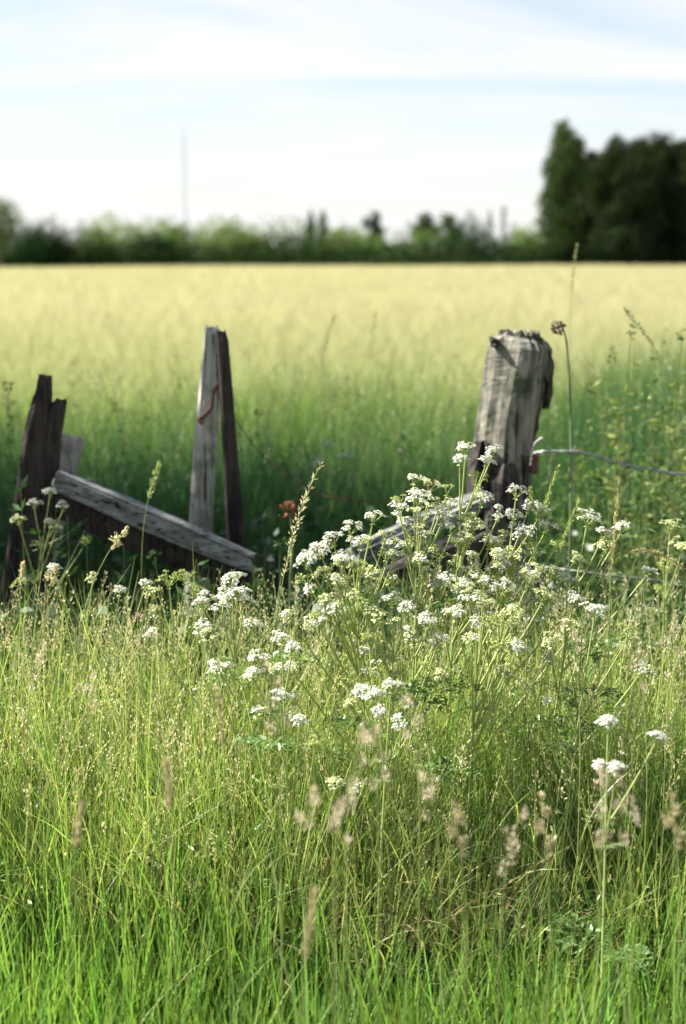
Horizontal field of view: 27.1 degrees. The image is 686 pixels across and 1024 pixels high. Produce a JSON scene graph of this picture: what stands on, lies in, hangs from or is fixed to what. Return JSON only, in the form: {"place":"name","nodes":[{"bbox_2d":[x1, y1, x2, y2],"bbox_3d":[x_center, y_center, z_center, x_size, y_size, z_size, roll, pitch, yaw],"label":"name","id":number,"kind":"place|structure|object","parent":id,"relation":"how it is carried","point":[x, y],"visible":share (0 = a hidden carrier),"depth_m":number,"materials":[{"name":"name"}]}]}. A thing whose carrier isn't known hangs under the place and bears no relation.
{"place":"outdoors","nodes":[
{"label":"outdoors","id":0,"kind":"place"},
{"bbox_2d":[0,263,685,448],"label":"field","id":1,"kind":"structure","parent":0,"point":[297,348],"depth_m":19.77,"materials":[{"name":"plant"}]},
{"bbox_2d":[1,211,65,267],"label":"hedge bush","id":2,"kind":"object","parent":1,"relation":"on","point":[24,260],"visible":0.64,"depth_m":95.91,"materials":[{"name":"green plant"}]},
{"bbox_2d":[16,211,75,266],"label":"hedge bush","id":3,"kind":"object","parent":1,"relation":"on","point":[40,227],"visible":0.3,"depth_m":97.50,"materials":[{"name":"green plant"}]},
{"bbox_2d":[38,216,109,267],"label":"hedge bush","id":4,"kind":"object","parent":1,"relation":"on","point":[58,240],"visible":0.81,"depth_m":97.33,"materials":[{"name":"green plant"}]},
{"bbox_2d":[79,217,152,266],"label":"hedge bush","id":5,"kind":"object","parent":1,"relation":"on","point":[114,243],"visible":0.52,"depth_m":99.64,"materials":[{"name":"green plant"}]},
{"bbox_2d":[126,229,184,267],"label":"hedge bush","id":6,"kind":"object","parent":1,"relation":"on","point":[160,244],"visible":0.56,"depth_m":100.05,"materials":[{"name":"green plant"}]},
{"bbox_2d":[156,219,225,264],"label":"hedge bush","id":7,"kind":"object","parent":1,"relation":"on","point":[179,240],"visible":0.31,"depth_m":102.27,"materials":[{"name":"green plant"}]},
{"bbox_2d":[189,213,279,266],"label":"hedge bush","id":8,"kind":"object","parent":1,"relation":"on","point":[233,237],"visible":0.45,"depth_m":103.50,"materials":[{"name":"green plant"}]},
{"bbox_2d":[238,213,335,265],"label":"hedge bush","id":9,"kind":"object","parent":1,"relation":"on","point":[282,242],"visible":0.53,"depth_m":104.58,"materials":[{"name":"green plant"}]},
{"bbox_2d":[300,222,363,266],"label":"hedge bush","id":10,"kind":"object","parent":1,"relation":"on","point":[342,244],"visible":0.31,"depth_m":106.60,"materials":[{"name":"green plant"}]},
{"bbox_2d":[345,226,419,266],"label":"hedge bush","id":11,"kind":"object","parent":1,"relation":"on","point":[373,242],"visible":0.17,"depth_m":109.64,"materials":[{"name":"green plant"}]},
{"bbox_2d":[379,219,455,265],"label":"hedge bush","id":12,"kind":"object","parent":1,"relation":"on","point":[418,235],"visible":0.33,"depth_m":108.45,"materials":[{"name":"green plant"}]},
{"bbox_2d":[409,211,440,256],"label":"spreading tree","id":13,"kind":"object","parent":1,"relation":"on","point":[423,220],"visible":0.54,"depth_m":114.60,"materials":[{"name":"green plant"}]},
{"bbox_2d":[425,210,501,266],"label":"hedge bush","id":14,"kind":"object","parent":1,"relation":"on","point":[464,232],"visible":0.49,"depth_m":109.10,"materials":[{"name":"green plant"}]},
{"bbox_2d":[505,226,581,265],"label":"hedge bush","id":15,"kind":"object","parent":1,"relation":"on","point":[536,241],"visible":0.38,"depth_m":107.81,"materials":[{"name":"green plant"}]},
{"bbox_2d":[532,117,592,265],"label":"poplar","id":16,"kind":"object","parent":1,"relation":"on","point":[565,167],"visible":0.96,"depth_m":106.47,"materials":[{"name":"green plant"}]},
{"bbox_2d":[574,147,599,264],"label":"poplar","id":17,"kind":"object","parent":1,"relation":"on","point":[586,225],"visible":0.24,"depth_m":114.79,"materials":[{"name":"green plant"}]},
{"bbox_2d":[581,131,631,263],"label":"poplar","id":18,"kind":"object","parent":1,"relation":"on","point":[602,170],"visible":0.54,"depth_m":109.94,"materials":[{"name":"green plant"}]},
{"bbox_2d":[599,222,651,265],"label":"hedge bush","id":19,"kind":"object","parent":1,"relation":"on","point":[613,252],"visible":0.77,"depth_m":108.39,"materials":[{"name":"green plant"}]},
{"bbox_2d":[604,133,669,265],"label":"poplar","id":20,"kind":"object","parent":1,"relation":"on","point":[636,199],"visible":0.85,"depth_m":108.10,"materials":[{"name":"green plant"}]},
{"bbox_2d":[643,130,680,264],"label":"poplar","id":21,"kind":"object","parent":1,"relation":"on","point":[668,156],"visible":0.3,"depth_m":110.40,"materials":[{"name":"green plant"}]},
{"bbox_2d":[660,137,685,264],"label":"poplar","id":22,"kind":"object","parent":1,"relation":"on","point":[678,191],"visible":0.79,"depth_m":109.73,"materials":[{"name":"green plant"}]},
{"bbox_2d":[0,545,685,1023],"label":"meadow grass","id":23,"kind":"structure","parent":0,"point":[334,839],"depth_m":2.69,"materials":[{"name":"plant"}]},
{"bbox_2d":[0,557,685,874],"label":"grass seeds","id":24,"kind":"object","parent":23,"relation":"on","point":[355,683],"depth_m":2.79,"materials":[{"name":"plant"}]},
{"bbox_2d":[0,318,685,627],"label":"rough grass","id":25,"kind":"structure","parent":0,"point":[267,494],"depth_m":5.75,"materials":[{"name":"plant"}]},
{"bbox_2d":[0,325,685,520],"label":"rough grass seeds","id":26,"kind":"object","parent":25,"relation":"on","point":[271,405],"visible":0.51,"depth_m":6.22,"materials":[{"name":"plant"}]},
{"bbox_2d":[0,0,685,251],"label":"sky","id":27,"kind":"structure","parent":0,"point":[402,110],"materials":[{"name":"white"}]},
{"bbox_3d":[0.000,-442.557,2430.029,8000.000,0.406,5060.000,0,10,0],"label":"ground","id":28,"kind":"structure","parent":0,"visible":0},
{"bbox_2d":[0,197,24,267],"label":"twiggy tree","id":29,"kind":"object","parent":28,"relation":"on","point":[4,217],"visible":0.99,"depth_m":85.19,"materials":[{"name":"green plant"}]},
{"bbox_2d":[0,374,66,689],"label":"fence post","id":30,"kind":"object","parent":28,"relation":"on","point":[39,463],"visible":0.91,"depth_m":3.82,"materials":[{"name":"brown wood"}]},
{"bbox_2d":[52,469,256,570],"bbox_3d":[-0.498,0.022,3.745,0.566,0.251,0.058,2,11,12],"label":"fence rail","id":31,"kind":"object","parent":30,"relation":"attached to","point":[161,524],"visible":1,"depth_m":3.72,"materials":[{"name":"grey wood"}]},
{"bbox_2d":[55,493,263,593],"bbox_3d":[-0.497,0.077,3.816,0.583,0.256,0.066,2,11,12],"label":"fence rail","id":32,"kind":"object","parent":30,"relation":"attached to","point":[101,525],"visible":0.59,"depth_m":3.79,"materials":[{"name":"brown wood"}]},
{"bbox_2d":[1,641,75,943],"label":"grass stalk","id":33,"kind":"object","parent":28,"relation":"on","point":[44,646],"depth_m":2.50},
{"bbox_2d":[1,475,90,691],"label":"bushy weed","id":34,"kind":"object","parent":28,"relation":"on","point":[18,508],"visible":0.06,"depth_m":3.58,"materials":[{"name":"green plant"}]},
{"bbox_2d":[10,487,90,678],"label":"cow parsley","id":35,"kind":"object","parent":28,"relation":"on","point":[50,522],"visible":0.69,"depth_m":3.54,"materials":[{"name":"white plant"}]},
{"bbox_2d":[53,433,84,562],"bbox_3d":[-0.972,0.495,4.105,0.496,1.460,0.036,0,10,0],"label":"fence board","id":36,"kind":"object","parent":28,"relation":"on","point":[71,448],"visible":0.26,"depth_m":3.98,"materials":[{"name":"grey wood"}]},
{"bbox_2d":[70,800,84,1023],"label":"grass stalk","id":37,"kind":"object","parent":28,"relation":"on","point":[77,834],"depth_m":1.80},
{"bbox_2d":[10,563,152,747],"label":"cow parsley","id":38,"kind":"object","parent":28,"relation":"on","point":[119,588],"visible":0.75,"depth_m":2.95,"materials":[{"name":"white plant"}]},
{"bbox_2d":[41,515,136,666],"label":"bushy weed","id":39,"kind":"object","parent":28,"relation":"on","point":[73,570],"visible":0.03,"depth_m":3.59,"materials":[{"name":"green plant"}]},
{"bbox_2d":[74,670,117,1005],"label":"grass stalk","id":40,"kind":"object","parent":28,"relation":"on","point":[81,846],"depth_m":2.41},
{"bbox_2d":[49,544,177,693],"bbox_3d":[-0.566,0.556,3.633,0.314,0.975,0.275,6,12,29],"label":"bushy weed","id":41,"kind":"object","parent":28,"relation":"on","point":[129,559],"visible":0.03,"depth_m":3.53,"materials":[{"name":"green plant"}]},
{"bbox_2d":[99,399,189,503],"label":"bushy weed","id":42,"kind":"object","parent":28,"relation":"on","point":[135,412],"visible":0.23,"depth_m":5.84,"materials":[{"name":"green plant"}]},
{"bbox_2d":[136,757,177,1023],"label":"grass stalk","id":43,"kind":"object","parent":28,"relation":"on","point":[168,787],"depth_m":1.90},
{"bbox_2d":[134,604,187,877],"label":"grass stalk","id":44,"kind":"object","parent":28,"relation":"on","point":[153,607],"depth_m":2.59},
{"bbox_2d":[139,569,262,757],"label":"cow parsley","id":45,"kind":"object","parent":28,"relation":"on","point":[189,575],"visible":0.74,"depth_m":3.01,"materials":[{"name":"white plant"}]},
{"bbox_2d":[184,325,219,659],"bbox_3d":[-0.425,0.324,4.074,0.185,1.704,0.067,0,10,0],"label":"fence post","id":46,"kind":"object","parent":28,"relation":"on","point":[203,474],"visible":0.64,"depth_m":3.96,"materials":[{"name":"grey wood"}]},
{"bbox_2d":[217,329,252,644],"bbox_3d":[-0.272,0.332,3.984,0.137,1.676,0.034,0,10,0],"label":"fence stake","id":47,"kind":"object","parent":28,"relation":"on","point":[235,531],"visible":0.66,"depth_m":3.88,"materials":[{"name":"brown wood"}]},
{"bbox_2d":[143,572,334,860],"bbox_3d":[-0.211,0.572,2.775,0.316,0.936,0.258,8,13,38],"label":"cow parsley","id":48,"kind":"object","parent":28,"relation":"on","point":[215,660],"visible":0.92,"depth_m":2.69,"materials":[{"name":"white plant"}]},
{"bbox_2d":[214,686,278,1023],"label":"grass stalk","id":49,"kind":"object","parent":28,"relation":"on","point":[219,709],"depth_m":2.21,"materials":[{"name":"plant"}]},
{"bbox_2d":[239,658,291,1023],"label":"grass stalk","id":50,"kind":"object","parent":28,"relation":"on","point":[280,915],"depth_m":2.05,"materials":[{"name":"plant"}]},
{"bbox_2d":[213,629,346,949],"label":"cow parsley","id":51,"kind":"object","parent":28,"relation":"on","point":[285,745],"visible":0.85,"depth_m":2.53,"materials":[{"name":"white plant"}]},
{"bbox_2d":[279,500,296,634],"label":"dock plant","id":52,"kind":"object","parent":28,"relation":"on","point":[290,504],"visible":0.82,"depth_m":3.46,"materials":[{"name":"brown plant"}]},
{"bbox_2d":[267,785,322,1023],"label":"grass stalk","id":53,"kind":"object","parent":28,"relation":"on","point":[311,799],"depth_m":1.80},
{"bbox_2d":[270,461,324,871],"bbox_3d":[-0.071,0.473,2.717,0.102,1.146,0.115,-8,13,-39],"label":"grass stalk","id":54,"kind":"object","parent":28,"relation":"on","point":[298,521],"depth_m":2.67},
{"bbox_2d":[301,886,319,1023],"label":"grass stalk","id":55,"kind":"object","parent":28,"relation":"on","point":[306,941],"depth_m":1.56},
{"bbox_2d":[285,718,371,1023],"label":"grass stalk","id":56,"kind":"object","parent":28,"relation":"on","point":[361,728],"depth_m":1.84,"materials":[{"name":"plant"}]},
{"bbox_2d":[251,510,406,827],"bbox_3d":[-0.008,0.530,2.752,0.212,1.065,0.342,5,12,27],"label":"cow parsley","id":57,"kind":"object","parent":28,"relation":"on","point":[326,601],"visible":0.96,"depth_m":2.69,"materials":[{"name":"white plant"}]},
{"bbox_2d":[326,795,353,1023],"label":"grass stalk","id":58,"kind":"object","parent":28,"relation":"on","point":[340,811],"depth_m":1.70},
{"bbox_2d":[0,490,685,807],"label":"ditch growth","id":59,"kind":"object","parent":28,"relation":"on","point":[270,562],"visible":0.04,"depth_m":3.53,"materials":[{"name":"green plant"}]},
{"bbox_2d":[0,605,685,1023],"bbox_3d":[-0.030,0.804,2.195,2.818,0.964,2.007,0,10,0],"label":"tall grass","id":60,"kind":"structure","parent":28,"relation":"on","point":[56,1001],"depth_m":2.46,"materials":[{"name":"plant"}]},
{"bbox_2d":[0,687,685,1019],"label":"dead straw","id":61,"kind":"object","parent":28,"relation":"on","point":[412,927],"visible":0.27,"depth_m":2.56,"materials":[{"name":"beige plant"}]},
{"bbox_2d":[1,236,685,267],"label":"hedge bottom","id":62,"kind":"object","parent":28,"relation":"on","point":[318,257],"visible":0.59,"depth_m":103.52,"materials":[{"name":"green plant"}]},
{"bbox_2d":[308,722,391,1023],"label":"grass stalk","id":63,"kind":"object","parent":28,"relation":"on","point":[353,956],"depth_m":1.90,"materials":[{"name":"plant"}]},
{"bbox_2d":[359,209,384,249],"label":"round tree","id":64,"kind":"object","parent":28,"relation":"on","point":[375,225],"visible":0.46,"depth_m":114.53,"materials":[{"name":"green plant"}]},
{"bbox_2d":[366,692,424,1023],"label":"grass stalk","id":65,"kind":"object","parent":28,"relation":"on","point":[408,699],"depth_m":2.10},
{"bbox_2d":[314,577,484,902],"bbox_3d":[0.111,0.602,2.666,0.326,0.958,0.247,0,10,0],"label":"cow parsley","id":66,"kind":"object","parent":28,"relation":"on","point":[438,678],"visible":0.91,"depth_m":2.63,"materials":[{"name":"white plant"}]},
{"bbox_2d":[328,677,478,996],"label":"cow parsley","id":67,"kind":"object","parent":28,"relation":"on","point":[377,712],"visible":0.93,"depth_m":2.44,"materials":[{"name":"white plant"}]},
{"bbox_2d":[379,411,473,513],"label":"bushy weed","id":68,"kind":"object","parent":28,"relation":"on","point":[412,446],"visible":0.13,"depth_m":5.63,"materials":[{"name":"green plant"}]},
{"bbox_2d":[360,473,508,911],"bbox_3d":[0.174,0.483,2.828,0.282,1.124,0.298,0,10,0],"label":"cow parsley","id":69,"kind":"object","parent":28,"relation":"on","point":[419,559],"visible":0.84,"depth_m":2.73,"materials":[{"name":"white plant"}]},
{"bbox_2d":[380,441,520,808],"bbox_3d":[0.216,0.444,2.844,0.237,1.180,0.273,-6,12,-29],"label":"cow parsley","id":70,"kind":"object","parent":28,"relation":"on","point":[469,524],"visible":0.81,"depth_m":2.75,"materials":[{"name":"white plant"}]},
{"bbox_2d":[418,769,498,1023],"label":"grass stalk","id":71,"kind":"object","parent":28,"relation":"on","point":[424,815],"depth_m":2.01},
{"bbox_2d":[402,568,556,940],"bbox_3d":[0.233,0.597,2.662,0.304,0.970,0.293,2,11,10],"label":"cow parsley","id":72,"kind":"object","parent":28,"relation":"on","point":[505,671],"visible":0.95,"depth_m":2.60,"materials":[{"name":"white plant"}]},
{"bbox_2d":[446,801,525,1023],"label":"grass stalk","id":73,"kind":"object","parent":28,"relation":"on","point":[462,843],"depth_m":1.83,"materials":[{"name":"plant"}]},
{"bbox_2d":[474,506,507,670],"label":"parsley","id":74,"kind":"object","parent":28,"relation":"on","point":[487,519],"visible":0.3,"depth_m":3.70,"materials":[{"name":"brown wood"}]},
{"bbox_2d":[362,522,500,589],"bbox_3d":[0.228,0.107,3.634,0.413,0.141,0.077,-7,12,-32],"label":"fence rail","id":75,"kind":"object","parent":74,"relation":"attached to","point":[451,548],"visible":0.41,"depth_m":3.61,"materials":[{"name":"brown wood"}]},
{"bbox_2d":[454,329,554,656],"bbox_3d":[0.409,0.347,3.959,0.320,1.705,0.212,0,10,0],"label":"fence post","id":76,"kind":"object","parent":28,"relation":"on","point":[516,393],"visible":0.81,"depth_m":3.80,"materials":[{"name":"grey wood"}]},
{"bbox_2d":[345,490,494,564],"bbox_3d":[0.206,0.036,3.684,0.451,0.149,0.084,-7,12,-33],"label":"fence rail","id":77,"kind":"object","parent":76,"relation":"attached to","point":[376,543],"visible":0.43,"depth_m":3.65,"materials":[{"name":"grey wood"}]},
{"bbox_2d":[523,445,685,475],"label":"barbed wire","id":78,"kind":"object","parent":76,"relation":"attached to","point":[573,451],"visible":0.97,"depth_m":3.78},
{"bbox_2d":[446,483,584,856],"bbox_3d":[0.335,0.485,2.839,0.301,1.090,0.266,0,10,0],"label":"cow parsley","id":79,"kind":"object","parent":28,"relation":"on","point":[507,567],"visible":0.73,"depth_m":2.76,"materials":[{"name":"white plant"}]},
{"bbox_2d":[485,792,557,1023],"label":"grass stalk","id":80,"kind":"object","parent":28,"relation":"on","point":[546,808],"depth_m":1.91,"materials":[{"name":"plant"}]},
{"bbox_2d":[497,805,564,1023],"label":"grass stalk","id":81,"kind":"object","parent":28,"relation":"on","point":[516,839],"depth_m":1.86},
{"bbox_2d":[493,498,579,843],"bbox_3d":[0.364,0.501,2.763,0.198,1.061,0.078,0,10,0],"label":"grass stalk","id":82,"kind":"object","parent":28,"relation":"on","point":[568,528],"depth_m":2.71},
{"bbox_2d":[550,320,571,617],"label":"dock plant","id":83,"kind":"object","parent":28,"relation":"on","point":[554,328],"visible":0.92,"depth_m":3.73,"materials":[{"name":"plant"}]},
{"bbox_2d":[490,601,654,918],"bbox_3d":[0.410,0.609,2.692,0.273,0.920,0.250,-1,10,-6],"label":"cow parsley","id":84,"kind":"object","parent":28,"relation":"on","point":[582,688],"visible":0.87,"depth_m":2.59,"materials":[{"name":"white plant"}]},
{"bbox_2d":[534,426,617,620],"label":"bushy weed","id":85,"kind":"object","parent":28,"relation":"on","point":[558,499],"visible":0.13,"depth_m":4.45,"materials":[{"name":"green plant"}]},
{"bbox_2d":[555,380,636,598],"bbox_3d":[0.863,0.190,4.713,0.233,1.257,0.313,-2,11,-13],"label":"bushy weed","id":86,"kind":"object","parent":28,"relation":"on","point":[580,448],"visible":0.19,"depth_m":4.65,"materials":[{"name":"green plant"}]},
{"bbox_2d":[571,477,620,803],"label":"grass stalk","id":87,"kind":"object","parent":28,"relation":"on","point":[613,530],"depth_m":2.66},
{"bbox_2d":[536,508,659,835],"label":"cow parsley","id":88,"kind":"object","parent":28,"relation":"on","point":[576,598],"visible":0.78,"depth_m":2.75,"materials":[{"name":"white plant"}]},
{"bbox_2d":[559,617,639,990],"bbox_3d":[0.408,0.641,2.482,0.213,0.932,0.094,-7,13,-35],"label":"grass stalk","id":89,"kind":"object","parent":28,"relation":"on","point":[576,663],"depth_m":2.45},
{"bbox_2d":[558,346,647,550],"bbox_3d":[0.961,-0.035,5.322,0.369,1.168,0.305,-5,11,-24],"label":"bushy weed","id":90,"kind":"object","parent":28,"relation":"on","point":[608,427],"visible":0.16,"depth_m":5.25,"materials":[{"name":"green plant"}]},
{"bbox_2d":[590,763,627,1023],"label":"grass stalk","id":91,"kind":"object","parent":28,"relation":"on","point":[601,845],"depth_m":1.80,"materials":[{"name":"plant"}]},
{"bbox_2d":[550,714,669,1023],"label":"cow parsley","id":92,"kind":"object","parent":28,"relation":"on","point":[609,722],"visible":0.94,"depth_m":2.28,"materials":[{"name":"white plant"}]},
{"bbox_2d":[588,450,649,631],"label":"bushy weed","id":93,"kind":"object","parent":28,"relation":"on","point":[620,541],"visible":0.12,"depth_m":4.08,"materials":[{"name":"green plant"}]},
{"bbox_2d":[606,771,640,1023],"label":"grass stalk","id":94,"kind":"object","parent":28,"relation":"on","point":[622,993],"depth_m":1.86,"materials":[{"name":"plant"}]},
{"bbox_2d":[562,547,685,829],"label":"grass stalk","id":95,"kind":"object","parent":28,"relation":"on","point":[658,553],"depth_m":2.75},
{"bbox_2d":[578,337,679,621],"bbox_3d":[0.914,0.159,4.597,0.313,1.440,0.287,3,11,17],"label":"bushy weed","id":96,"kind":"object","parent":28,"relation":"on","point":[607,480],"visible":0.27,"depth_m":4.54,"materials":[{"name":"green plant"}]},
{"bbox_2d":[578,396,685,632],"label":"bushy weed","id":97,"kind":"object","parent":28,"relation":"on","point":[647,484],"visible":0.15,"depth_m":4.16,"materials":[{"name":"green plant"}]},
{"bbox_2d":[583,521,682,713],"bbox_3d":[0.712,0.518,3.544,0.265,1.003,0.266,0,10,0],"label":"bushy weed","id":98,"kind":"object","parent":28,"relation":"on","point":[652,527],"visible":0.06,"depth_m":3.47,"materials":[{"name":"green plant"}]},
{"bbox_2d":[608,436,685,637],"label":"bushy weed","id":99,"kind":"object","parent":28,"relation":"on","point":[653,496],"visible":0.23,"depth_m":3.99,"materials":[{"name":"green plant"}]},
{"bbox_2d":[610,328,685,531],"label":"bushy weed","id":100,"kind":"object","parent":28,"relation":"on","point":[683,409],"visible":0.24,"depth_m":4.99,"materials":[{"name":"green plant"}]},
{"bbox_2d":[614,359,685,614],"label":"bushy weed","id":101,"kind":"object","parent":28,"relation":"on","point":[665,484],"visible":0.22,"depth_m":4.34,"materials":[{"name":"green plant"}]},
{"bbox_2d":[616,614,685,918],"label":"grass stalk","id":102,"kind":"object","parent":28,"relation":"on","point":[666,738],"depth_m":2.50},
{"bbox_2d":[620,518,685,730],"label":"cow parsley","id":103,"kind":"object","parent":28,"relation":"on","point":[667,566],"visible":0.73,"depth_m":3.06,"materials":[{"name":"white plant"}]},
{"bbox_2d":[620,791,685,1023],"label":"grass stalk","id":104,"kind":"object","parent":28,"relation":"on","point":[675,806],"depth_m":1.80,"materials":[{"name":"plant"}]},
{"bbox_2d":[626,632,684,970],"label":"grass stalk","id":105,"kind":"object","parent":28,"relation":"on","point":[642,685],"depth_m":2.45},
{"bbox_2d":[627,390,685,592],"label":"bushy weed","id":106,"kind":"object","parent":28,"relation":"on","point":[676,431],"visible":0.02,"depth_m":4.73,"materials":[{"name":"green plant"}]},
{"bbox_2d":[655,328,685,642],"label":"leafy weed","id":107,"kind":"object","parent":28,"relation":"on","point":[680,338],"visible":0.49,"depth_m":4.03,"materials":[{"name":"green plant"}]},
{"label":"far meadow","id":108,"kind":"structure","parent":0,"visible":0},
{"bbox_2d":[34,211,135,260],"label":"woodland tree","id":109,"kind":"object","parent":108,"relation":"on","point":[106,223],"visible":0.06,"depth_m":142.63,"materials":[{"name":"green plant"}]},
{"bbox_2d":[112,211,203,258],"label":"woodland tree","id":110,"kind":"object","parent":108,"relation":"on","point":[163,224],"visible":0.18,"depth_m":146.29,"materials":[{"name":"green plant"}]},
{"bbox_2d":[179,211,264,264],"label":"woodland tree","id":111,"kind":"object","parent":108,"relation":"on","point":[207,228],"visible":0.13,"depth_m":143.24,"materials":[{"name":"green plant"}]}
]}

